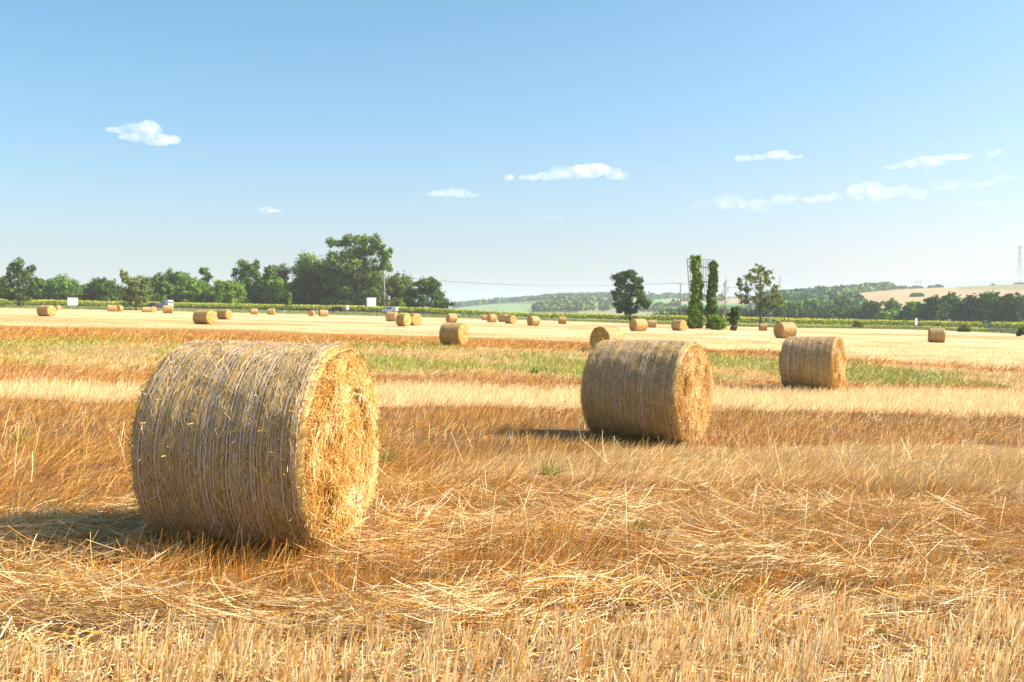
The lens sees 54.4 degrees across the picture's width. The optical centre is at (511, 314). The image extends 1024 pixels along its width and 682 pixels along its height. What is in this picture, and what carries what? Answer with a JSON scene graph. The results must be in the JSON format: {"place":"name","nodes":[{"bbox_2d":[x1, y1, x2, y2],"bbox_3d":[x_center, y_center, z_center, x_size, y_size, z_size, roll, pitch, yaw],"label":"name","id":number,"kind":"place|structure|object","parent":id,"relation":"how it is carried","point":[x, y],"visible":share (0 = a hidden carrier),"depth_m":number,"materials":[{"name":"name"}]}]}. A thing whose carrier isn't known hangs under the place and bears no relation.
{"place":"outdoors","nodes":[
{"label":"outdoors","id":0,"kind":"place"},
{"bbox_2d":[6,305,999,331],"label":"road","id":1,"kind":"structure","parent":0,"point":[297,311],"depth_m":302.81,"materials":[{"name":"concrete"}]},
{"bbox_2d":[145,303,159,307],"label":"car","id":2,"kind":"object","parent":1,"relation":"on","point":[157,305],"visible":0.82,"depth_m":310.13,"materials":[{"name":"black paint"}]},
{"bbox_2d":[159,300,173,307],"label":"van","id":3,"kind":"object","parent":1,"relation":"on","point":[166,302],"visible":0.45,"depth_m":312.63,"materials":[{"name":"white paint"}]},
{"bbox_2d":[328,307,343,311],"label":"car","id":4,"kind":"object","parent":1,"relation":"on","point":[339,309],"visible":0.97,"depth_m":302.62,"materials":[{"name":"black paint"}]},
{"bbox_2d":[382,307,397,312],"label":"car","id":5,"kind":"object","parent":1,"relation":"on","point":[391,309],"visible":0.87,"depth_m":294.71,"materials":[{"name":"white paint"}]},
{"bbox_2d":[0,329,1016,584],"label":"green grass","id":6,"kind":"structure","parent":0,"point":[580,365],"depth_m":34.94,"materials":[{"name":"plant"}]},
{"bbox_2d":[0,305,1023,681],"bbox_3d":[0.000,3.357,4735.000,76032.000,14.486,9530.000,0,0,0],"label":"field","id":7,"kind":"structure","parent":0,"point":[334,321],"depth_m":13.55,"materials":[{"name":"plant"}]},
{"bbox_2d":[0,257,40,305],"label":"broadleaf tree","id":8,"kind":"object","parent":7,"relation":"on","point":[8,278],"visible":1,"depth_m":295.11,"materials":[{"name":"green plant"}]},
{"bbox_2d":[9,429,31,442],"bbox_3d":[-5.982,1.452,12.098,0.322,0.209,0.365,0,0,-36],"label":"weed clump","id":9,"kind":"object","parent":7,"relation":"on","point":[21,436],"visible":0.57,"depth_m":12.13,"materials":[{"name":"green plant"}]},
{"bbox_2d":[27,278,47,305],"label":"broadleaf tree","id":10,"kind":"object","parent":7,"relation":"on","point":[41,284],"visible":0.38,"depth_m":348.76,"materials":[{"name":"green plant"}]},
{"bbox_2d":[36,305,56,316],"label":"straw bale","id":11,"kind":"object","parent":7,"relation":"on","point":[46,310],"visible":0.98,"depth_m":112.67},
{"bbox_2d":[40,273,88,305],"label":"broadleaf tree","id":12,"kind":"object","parent":7,"relation":"on","point":[60,287],"visible":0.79,"depth_m":341.78,"materials":[{"name":"green plant"}]},
{"bbox_2d":[67,298,77,307],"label":"notice board","id":13,"kind":"object","parent":7,"relation":"on","point":[72,301],"visible":0.94,"depth_m":298.77,"materials":[{"name":"paint"}]},
{"bbox_2d":[83,277,122,305],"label":"broadleaf tree","id":14,"kind":"object","parent":7,"relation":"on","point":[103,289],"visible":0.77,"depth_m":345.37,"materials":[{"name":"green plant"}]},
{"bbox_2d":[107,305,116,310],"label":"straw bale","id":15,"kind":"object","parent":7,"relation":"on","point":[111,307],"visible":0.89,"depth_m":215.08},
{"bbox_2d":[116,269,154,309],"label":"broadleaf tree","id":16,"kind":"object","parent":7,"relation":"on","point":[143,296],"visible":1,"depth_m":299.05,"materials":[{"name":"green plant"}]},
{"bbox_2d":[147,272,174,301],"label":"broadleaf tree","id":17,"kind":"object","parent":7,"relation":"on","point":[161,288],"visible":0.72,"depth_m":348.11,"materials":[{"name":"green plant"}]},
{"bbox_2d":[163,305,172,312],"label":"straw bale","id":18,"kind":"object","parent":7,"relation":"on","point":[167,308],"visible":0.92,"depth_m":198.34},
{"bbox_2d":[163,267,193,299],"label":"broadleaf tree","id":19,"kind":"object","parent":7,"relation":"on","point":[179,279],"visible":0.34,"depth_m":362.85,"materials":[{"name":"green plant"}]},
{"bbox_2d":[174,276,214,308],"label":"broadleaf tree","id":20,"kind":"object","parent":7,"relation":"on","point":[193,290],"visible":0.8,"depth_m":341.59,"materials":[{"name":"green plant"}]},
{"bbox_2d":[192,310,216,324],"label":"straw bale","id":21,"kind":"object","parent":7,"relation":"on","point":[204,316],"visible":0.97,"depth_m":90.63},
{"bbox_2d":[198,267,213,291],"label":"broadleaf tree","id":22,"kind":"object","parent":7,"relation":"on","point":[206,277],"visible":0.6,"depth_m":355.58,"materials":[{"name":"green plant"}]},
{"bbox_2d":[16,271,400,312],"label":"undergrowth","id":23,"kind":"object","parent":7,"relation":"on","point":[173,298],"visible":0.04,"depth_m":357.63,"materials":[{"name":"green plant"}]},
{"bbox_2d":[217,309,231,318],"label":"straw bale","id":24,"kind":"object","parent":7,"relation":"on","point":[224,313],"visible":0.97,"depth_m":127.12},
{"bbox_2d":[205,277,250,308],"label":"broadleaf tree","id":25,"kind":"object","parent":7,"relation":"on","point":[229,292],"visible":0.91,"depth_m":338.70,"materials":[{"name":"green plant"}]},
{"bbox_2d":[230,259,266,308],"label":"broadleaf tree","id":26,"kind":"object","parent":7,"relation":"on","point":[246,271],"visible":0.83,"depth_m":348.40,"materials":[{"name":"green plant"}]},
{"bbox_2d":[119,335,383,554],"bbox_3d":[-1.752,0.899,7.042,1.432,1.527,1.583,0,0,12],"label":"straw bale","id":27,"kind":"object","parent":7,"relation":"on","point":[259,439],"visible":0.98,"depth_m":6.46},
{"bbox_2d":[267,308,274,314],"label":"straw bale","id":28,"kind":"object","parent":7,"relation":"on","point":[270,311],"visible":1,"depth_m":225.69},
{"bbox_2d":[260,276,292,309],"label":"broadleaf tree","id":29,"kind":"object","parent":7,"relation":"on","point":[275,291],"visible":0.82,"depth_m":338.08,"materials":[{"name":"green plant"}]},
{"bbox_2d":[259,263,295,310],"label":"broadleaf tree","id":30,"kind":"object","parent":7,"relation":"on","point":[273,271],"visible":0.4,"depth_m":350.98,"materials":[{"name":"green plant"}]},
{"bbox_2d":[286,292,292,310],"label":"bush","id":31,"kind":"object","parent":7,"relation":"on","point":[290,297],"visible":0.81,"depth_m":321.71,"materials":[{"name":"green plant"}]},
{"bbox_2d":[288,250,329,310],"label":"broadleaf tree","id":32,"kind":"object","parent":7,"relation":"on","point":[302,293],"visible":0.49,"depth_m":347.10,"materials":[{"name":"green plant"}]},
{"bbox_2d":[319,310,328,316],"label":"straw bale","id":33,"kind":"object","parent":7,"relation":"on","point":[323,312],"visible":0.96,"depth_m":214.03},
{"bbox_2d":[298,262,352,310],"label":"broadleaf tree","id":34,"kind":"object","parent":7,"relation":"on","point":[318,289],"visible":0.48,"depth_m":341.54,"materials":[{"name":"green plant"}]},
{"bbox_2d":[313,233,393,310],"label":"broadleaf tree","id":35,"kind":"object","parent":7,"relation":"on","point":[355,260],"visible":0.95,"depth_m":336.41,"materials":[{"name":"green plant"}]},
{"bbox_2d":[366,298,375,311],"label":"notice board","id":36,"kind":"object","parent":7,"relation":"on","point":[371,302],"visible":0.86,"depth_m":309.95,"materials":[{"name":"paint"}]},
{"bbox_2d":[384,275,389,308],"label":"utility pole","id":37,"kind":"object","parent":7,"relation":"on","point":[388,297],"visible":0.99,"depth_m":303.86,"materials":[{"name":"grey wood"}]},
{"bbox_2d":[379,449,398,462],"bbox_3d":[-1.383,1.611,11.236,0.363,0.194,0.278,0,0,17],"label":"weed clump","id":38,"kind":"object","parent":7,"relation":"on","point":[385,455],"visible":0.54,"depth_m":11.23,"materials":[{"name":"green plant"}]},
{"bbox_2d":[386,312,397,321],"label":"straw bale","id":39,"kind":"object","parent":7,"relation":"on","point":[391,316],"visible":0.82,"depth_m":151.07},
{"bbox_2d":[378,271,416,312],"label":"broadleaf tree","id":40,"kind":"object","parent":7,"relation":"on","point":[396,286],"visible":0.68,"depth_m":342.65,"materials":[{"name":"green plant"}]},
{"bbox_2d":[396,313,411,325],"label":"straw bale","id":41,"kind":"object","parent":7,"relation":"on","point":[403,319],"visible":0.93,"depth_m":109.64},
{"bbox_2d":[410,313,421,325],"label":"straw bale","id":42,"kind":"object","parent":7,"relation":"on","point":[416,318],"visible":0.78,"depth_m":115.85},
{"bbox_2d":[400,275,455,314],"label":"broadleaf tree","id":43,"kind":"object","parent":7,"relation":"on","point":[434,293],"visible":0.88,"depth_m":316.35,"materials":[{"name":"green plant"}]},
{"bbox_2d":[446,313,457,322],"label":"straw bale","id":44,"kind":"object","parent":7,"relation":"on","point":[451,317],"visible":0.95,"depth_m":157.64},
{"bbox_2d":[439,322,469,345],"bbox_3d":[-3.060,1.051,52.657,1.333,1.303,1.337,0,0,23],"label":"straw bale","id":45,"kind":"object","parent":7,"relation":"on","point":[452,332],"visible":0.9,"depth_m":52.20},
{"bbox_2d":[487,314,496,322],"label":"straw bale","id":46,"kind":"object","parent":7,"relation":"on","point":[491,318],"visible":1,"depth_m":174.23},
{"bbox_2d":[498,314,507,321],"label":"straw bale","id":47,"kind":"object","parent":7,"relation":"on","point":[501,317],"visible":0.54,"depth_m":190.41},
{"bbox_2d":[0,303,1016,333],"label":"verge grass","id":48,"kind":"structure","parent":7,"relation":"on","point":[591,320],"depth_m":279.88,"materials":[{"name":"plant"}]},
{"bbox_2d":[504,315,516,323],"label":"straw bale","id":49,"kind":"object","parent":7,"relation":"on","point":[510,319],"visible":1,"depth_m":164.06},
{"bbox_2d":[0,319,1023,681],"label":"stubble","id":50,"kind":"object","parent":7,"relation":"on","point":[964,399],"visible":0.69,"depth_m":4.87,"materials":[{"name":"plant"}]},
{"bbox_2d":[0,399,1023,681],"bbox_3d":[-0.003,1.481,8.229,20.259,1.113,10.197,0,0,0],"label":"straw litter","id":51,"kind":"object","parent":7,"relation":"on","point":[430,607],"visible":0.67,"depth_m":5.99,"materials":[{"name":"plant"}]},
{"bbox_2d":[0,298,1023,328],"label":"sunflower crop","id":52,"kind":"object","parent":7,"relation":"on","point":[944,323],"visible":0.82,"depth_m":281.86,"materials":[{"name":"green plant"}]},
{"bbox_2d":[527,316,540,325],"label":"straw bale","id":53,"kind":"object","parent":7,"relation":"on","point":[533,320],"visible":1,"depth_m":144.76},
{"bbox_2d":[528,365,547,373],"bbox_3d":[0.737,1.635,30.266,0.582,0.319,0.583,0,0,-23],"label":"weed clump","id":54,"kind":"object","parent":7,"relation":"on","point":[537,370],"visible":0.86,"depth_m":30.21,"materials":[{"name":"green plant"}]},
{"bbox_2d":[537,456,568,475],"bbox_3d":[0.388,1.621,10.663,0.366,0.200,0.425,0,0,-30],"label":"weed clump","id":55,"kind":"object","parent":7,"relation":"on","point":[553,467],"visible":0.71,"depth_m":10.67,"materials":[{"name":"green plant"}]},
{"bbox_2d":[558,317,566,323],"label":"straw bale","id":56,"kind":"object","parent":7,"relation":"on","point":[562,320],"visible":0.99,"depth_m":181.78},
{"bbox_2d":[590,326,623,347],"bbox_3d":[4.831,1.242,50.708,1.361,1.355,1.405,8,6,44],"label":"straw bale","id":57,"kind":"object","parent":7,"relation":"on","point":[599,334],"visible":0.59,"depth_m":50.34},
{"bbox_2d":[607,269,652,320],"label":"broadleaf tree","id":58,"kind":"object","parent":7,"relation":"on","point":[636,288],"visible":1,"depth_m":261.03,"materials":[{"name":"green plant"}]},
{"bbox_2d":[615,517,652,537],"bbox_3d":[0.917,1.621,7.566,0.315,0.149,0.289,0,0,42],"label":"weed clump","id":59,"kind":"object","parent":7,"relation":"on","point":[644,526],"visible":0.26,"depth_m":7.58,"materials":[{"name":"green plant"}]},
{"bbox_2d":[629,319,647,330],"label":"straw bale","id":60,"kind":"object","parent":7,"relation":"on","point":[638,324],"visible":0.94,"depth_m":116.93},
{"bbox_2d":[579,339,715,443],"bbox_3d":[1.952,1.089,14.316,1.673,1.540,1.586,0,0,31],"label":"straw bale","id":61,"kind":"object","parent":7,"relation":"on","point":[661,390],"visible":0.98,"depth_m":13.79},
{"bbox_2d":[647,320,656,327],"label":"straw bale","id":62,"kind":"object","parent":7,"relation":"on","point":[652,323],"visible":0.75,"depth_m":157.97},
{"bbox_2d":[647,306,704,315],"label":"hedge","id":63,"kind":"object","parent":7,"relation":"on","point":[671,312],"visible":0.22,"depth_m":558.50,"materials":[{"name":"green plant"}]},
{"bbox_2d":[671,320,686,330],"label":"straw bale","id":64,"kind":"object","parent":7,"relation":"on","point":[678,325],"visible":1,"depth_m":130.74},
{"bbox_2d":[686,319,694,328],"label":"bush","id":65,"kind":"object","parent":7,"relation":"on","point":[690,324],"visible":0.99,"depth_m":156.63,"materials":[{"name":"green plant"}]},
{"bbox_2d":[687,258,714,313],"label":"billboard frame","id":66,"kind":"object","parent":7,"relation":"on","point":[703,267],"visible":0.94,"depth_m":165.22,"materials":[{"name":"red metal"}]},
{"bbox_2d":[686,254,703,327],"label":"climbing ivy","id":67,"kind":"object","parent":66,"relation":"attached to","point":[694,311],"visible":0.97,"depth_m":164.16,"materials":[{"name":"green plant"}]},
{"bbox_2d":[704,260,718,328],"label":"climbing ivy","id":68,"kind":"object","parent":66,"relation":"attached to","point":[711,306],"visible":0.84,"depth_m":164.21,"materials":[{"name":"green plant"}]},
{"bbox_2d":[687,575,738,606],"bbox_3d":[1.147,1.586,5.681,0.304,0.160,0.302,0,0,0],"label":"weed clump","id":69,"kind":"object","parent":7,"relation":"on","point":[727,590],"visible":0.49,"depth_m":5.70,"materials":[{"name":"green plant"}]},
{"bbox_2d":[707,313,726,329],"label":"bush","id":70,"kind":"object","parent":7,"relation":"on","point":[715,320],"visible":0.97,"depth_m":150.59,"materials":[{"name":"green plant"}]},
{"bbox_2d":[703,307,730,316],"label":"broadleaf tree","id":71,"kind":"object","parent":7,"relation":"on","point":[720,312],"visible":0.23,"depth_m":515.62,"materials":[{"name":"green plant"}]},
{"bbox_2d":[718,275,730,325],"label":"bare tree","id":72,"kind":"object","parent":7,"relation":"on","point":[725,293],"visible":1,"depth_m":204.91,"materials":[{"name":"brown wood"}]},
{"bbox_2d":[726,307,739,330],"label":"bush","id":73,"kind":"object","parent":7,"relation":"on","point":[734,318],"visible":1,"depth_m":143.01,"materials":[{"name":"green plant"}]},
{"bbox_2d":[728,306,757,316],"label":"broadleaf tree","id":74,"kind":"object","parent":7,"relation":"on","point":[746,312],"visible":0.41,"depth_m":505.23,"materials":[{"name":"green plant"}]},
{"bbox_2d":[734,263,786,322],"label":"broadleaf tree","id":75,"kind":"object","parent":7,"relation":"on","point":[762,302],"visible":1,"depth_m":225.86,"materials":[{"name":"green plant"}]},
{"bbox_2d":[759,323,767,330],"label":"straw bale","id":76,"kind":"object","parent":7,"relation":"on","point":[763,326],"visible":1,"depth_m":155.78},
{"bbox_2d":[753,301,786,317],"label":"broadleaf tree","id":77,"kind":"object","parent":7,"relation":"on","point":[778,311],"visible":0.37,"depth_m":495.55,"materials":[{"name":"green plant"}]},
{"bbox_2d":[773,322,797,337],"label":"straw bale","id":78,"kind":"object","parent":7,"relation":"on","point":[783,329],"visible":0.88,"depth_m":97.29},
{"bbox_2d":[781,299,804,318],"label":"broadleaf tree","id":79,"kind":"object","parent":7,"relation":"on","point":[792,307],"visible":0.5,"depth_m":515.68,"materials":[{"name":"green plant"}]},
{"bbox_2d":[703,307,897,318],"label":"undergrowth","id":80,"kind":"object","parent":7,"relation":"on","point":[808,314],"visible":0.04,"depth_m":514.21,"materials":[{"name":"green plant"}]},
{"bbox_2d":[778,335,846,391],"bbox_3d":[7.878,1.284,26.048,1.588,1.507,1.573,0,0,31],"label":"straw bale","id":81,"kind":"object","parent":7,"relation":"on","point":[812,362],"visible":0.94,"depth_m":25.53},
{"bbox_2d":[801,299,824,311],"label":"broadleaf tree","id":82,"kind":"object","parent":7,"relation":"on","point":[812,304],"visible":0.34,"depth_m":558.38,"materials":[{"name":"green plant"}]},
{"bbox_2d":[814,305,844,319],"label":"broadleaf tree","id":83,"kind":"object","parent":7,"relation":"on","point":[831,312],"visible":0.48,"depth_m":495.82,"materials":[{"name":"green plant"}]},
{"bbox_2d":[832,296,851,310],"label":"broadleaf tree","id":84,"kind":"object","parent":7,"relation":"on","point":[844,302],"visible":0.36,"depth_m":617.91,"materials":[{"name":"green plant"}]},
{"bbox_2d":[841,305,868,319],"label":"broadleaf tree","id":85,"kind":"object","parent":7,"relation":"on","point":[853,313],"visible":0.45,"depth_m":478.62,"materials":[{"name":"green plant"}]},
{"bbox_2d":[851,320,863,327],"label":"bush","id":86,"kind":"object","parent":7,"relation":"on","point":[857,324],"visible":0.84,"depth_m":241.28,"materials":[{"name":"green plant"}]},
{"bbox_2d":[858,300,882,319],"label":"broadleaf tree","id":87,"kind":"object","parent":7,"relation":"on","point":[871,308],"visible":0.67,"depth_m":466.93,"materials":[{"name":"green plant"}]},
{"bbox_2d":[873,308,897,320],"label":"broadleaf tree","id":88,"kind":"object","parent":7,"relation":"on","point":[890,315],"visible":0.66,"depth_m":437.75,"materials":[{"name":"green plant"}]},
{"bbox_2d":[881,297,902,312],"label":"broadleaf tree","id":89,"kind":"object","parent":7,"relation":"on","point":[890,304],"visible":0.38,"depth_m":557.72,"materials":[{"name":"green plant"}]},
{"bbox_2d":[897,300,929,320],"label":"broadleaf tree","id":90,"kind":"object","parent":7,"relation":"on","point":[914,310],"visible":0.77,"depth_m":426.19,"materials":[{"name":"green plant"}]},
{"bbox_2d":[916,294,955,320],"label":"broadleaf tree","id":91,"kind":"object","parent":7,"relation":"on","point":[938,309],"visible":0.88,"depth_m":422.08,"materials":[{"name":"green plant"}]},
{"bbox_2d":[928,328,945,342],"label":"straw bale","id":92,"kind":"object","parent":7,"relation":"on","point":[937,335],"visible":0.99,"depth_m":96.09},
{"bbox_2d":[895,303,1002,321],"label":"undergrowth","id":93,"kind":"object","parent":7,"relation":"on","point":[901,316],"visible":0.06,"depth_m":428.90,"materials":[{"name":"green plant"}]},
{"bbox_2d":[941,291,968,320],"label":"broadleaf tree","id":94,"kind":"object","parent":7,"relation":"on","point":[950,298],"visible":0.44,"depth_m":425.87,"materials":[{"name":"green plant"}]},
{"bbox_2d":[956,324,971,331],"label":"bush","id":95,"kind":"object","parent":7,"relation":"on","point":[965,328],"visible":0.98,"depth_m":212.41,"materials":[{"name":"green plant"}]},
{"bbox_2d":[952,293,982,321],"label":"broadleaf tree","id":96,"kind":"object","parent":7,"relation":"on","point":[969,303],"visible":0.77,"depth_m":421.75,"materials":[{"name":"green plant"}]},
{"bbox_2d":[974,290,1008,321],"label":"broadleaf tree","id":97,"kind":"object","parent":7,"relation":"on","point":[987,306],"visible":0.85,"depth_m":417.21,"materials":[{"name":"green plant"}]},
{"bbox_2d":[988,328,1017,330],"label":"guard rail","id":98,"kind":"object","parent":7,"relation":"on","point":[1003,329],"visible":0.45,"depth_m":211.12,"materials":[{"name":"metal"}]},
{"bbox_2d":[994,291,1023,322],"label":"broadleaf tree","id":99,"kind":"object","parent":7,"relation":"on","point":[1015,307],"visible":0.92,"depth_m":412.39,"materials":[{"name":"green plant"}]},
{"bbox_2d":[1016,327,1023,335],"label":"bush","id":100,"kind":"object","parent":7,"relation":"on","point":[1020,332],"visible":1,"depth_m":161.30,"materials":[{"name":"green plant"}]},
{"bbox_2d":[0,0,1023,302],"label":"sky","id":101,"kind":"structure","parent":0,"point":[527,145],"materials":[{"name":"blue"}]},
{"bbox_2d":[426,296,752,319],"bbox_3d":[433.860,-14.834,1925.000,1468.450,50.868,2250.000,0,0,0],"label":"hills","id":102,"kind":"structure","parent":0,"point":[525,307],"depth_m":1368.41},
{"bbox_2d":[452,292,655,307],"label":"ridge woodland","id":103,"kind":"object","parent":102,"relation":"on","point":[496,300],"visible":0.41,"depth_m":2063.05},
{"bbox_2d":[461,293,725,316],"bbox_3d":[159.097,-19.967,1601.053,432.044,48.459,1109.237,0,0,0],"label":"hillside scrub","id":104,"kind":"object","parent":102,"relation":"on","point":[572,302],"visible":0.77,"depth_m":1298.88,"materials":[{"name":"plant"}]},
{"bbox_2d":[656,292,690,297],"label":"skyline trees","id":105,"kind":"object","parent":102,"relation":"on","point":[673,295],"visible":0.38,"depth_m":2271.86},
{"bbox_2d":[752,284,1023,309],"bbox_3d":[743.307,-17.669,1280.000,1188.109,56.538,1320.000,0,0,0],"label":"hillside","id":106,"kind":"structure","parent":0,"point":[902,296],"depth_m":1090.77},
{"bbox_2d":[753,281,943,308],"bbox_3d":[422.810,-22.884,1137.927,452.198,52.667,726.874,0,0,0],"label":"ridge woodland","id":107,"kind":"object","parent":106,"relation":"on","point":[826,296],"visible":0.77,"depth_m":1073.96,"materials":[{"name":"plant"}]},
{"bbox_2d":[909,282,1023,296],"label":"hillside thicket","id":108,"kind":"object","parent":106,"relation":"on","point":[916,294],"visible":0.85,"depth_m":1010.93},
{"bbox_2d":[1015,245,1023,282],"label":"power pylon","id":109,"kind":"object","parent":106,"relation":"on","point":[1018,253],"visible":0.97,"depth_m":1500.48,"materials":[{"name":"metal"}]},
{"bbox_2d":[908,280,1023,287],"bbox_3d":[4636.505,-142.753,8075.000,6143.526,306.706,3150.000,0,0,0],"label":"mountains","id":110,"kind":"structure","parent":0,"point":[981,283],"depth_m":8009.31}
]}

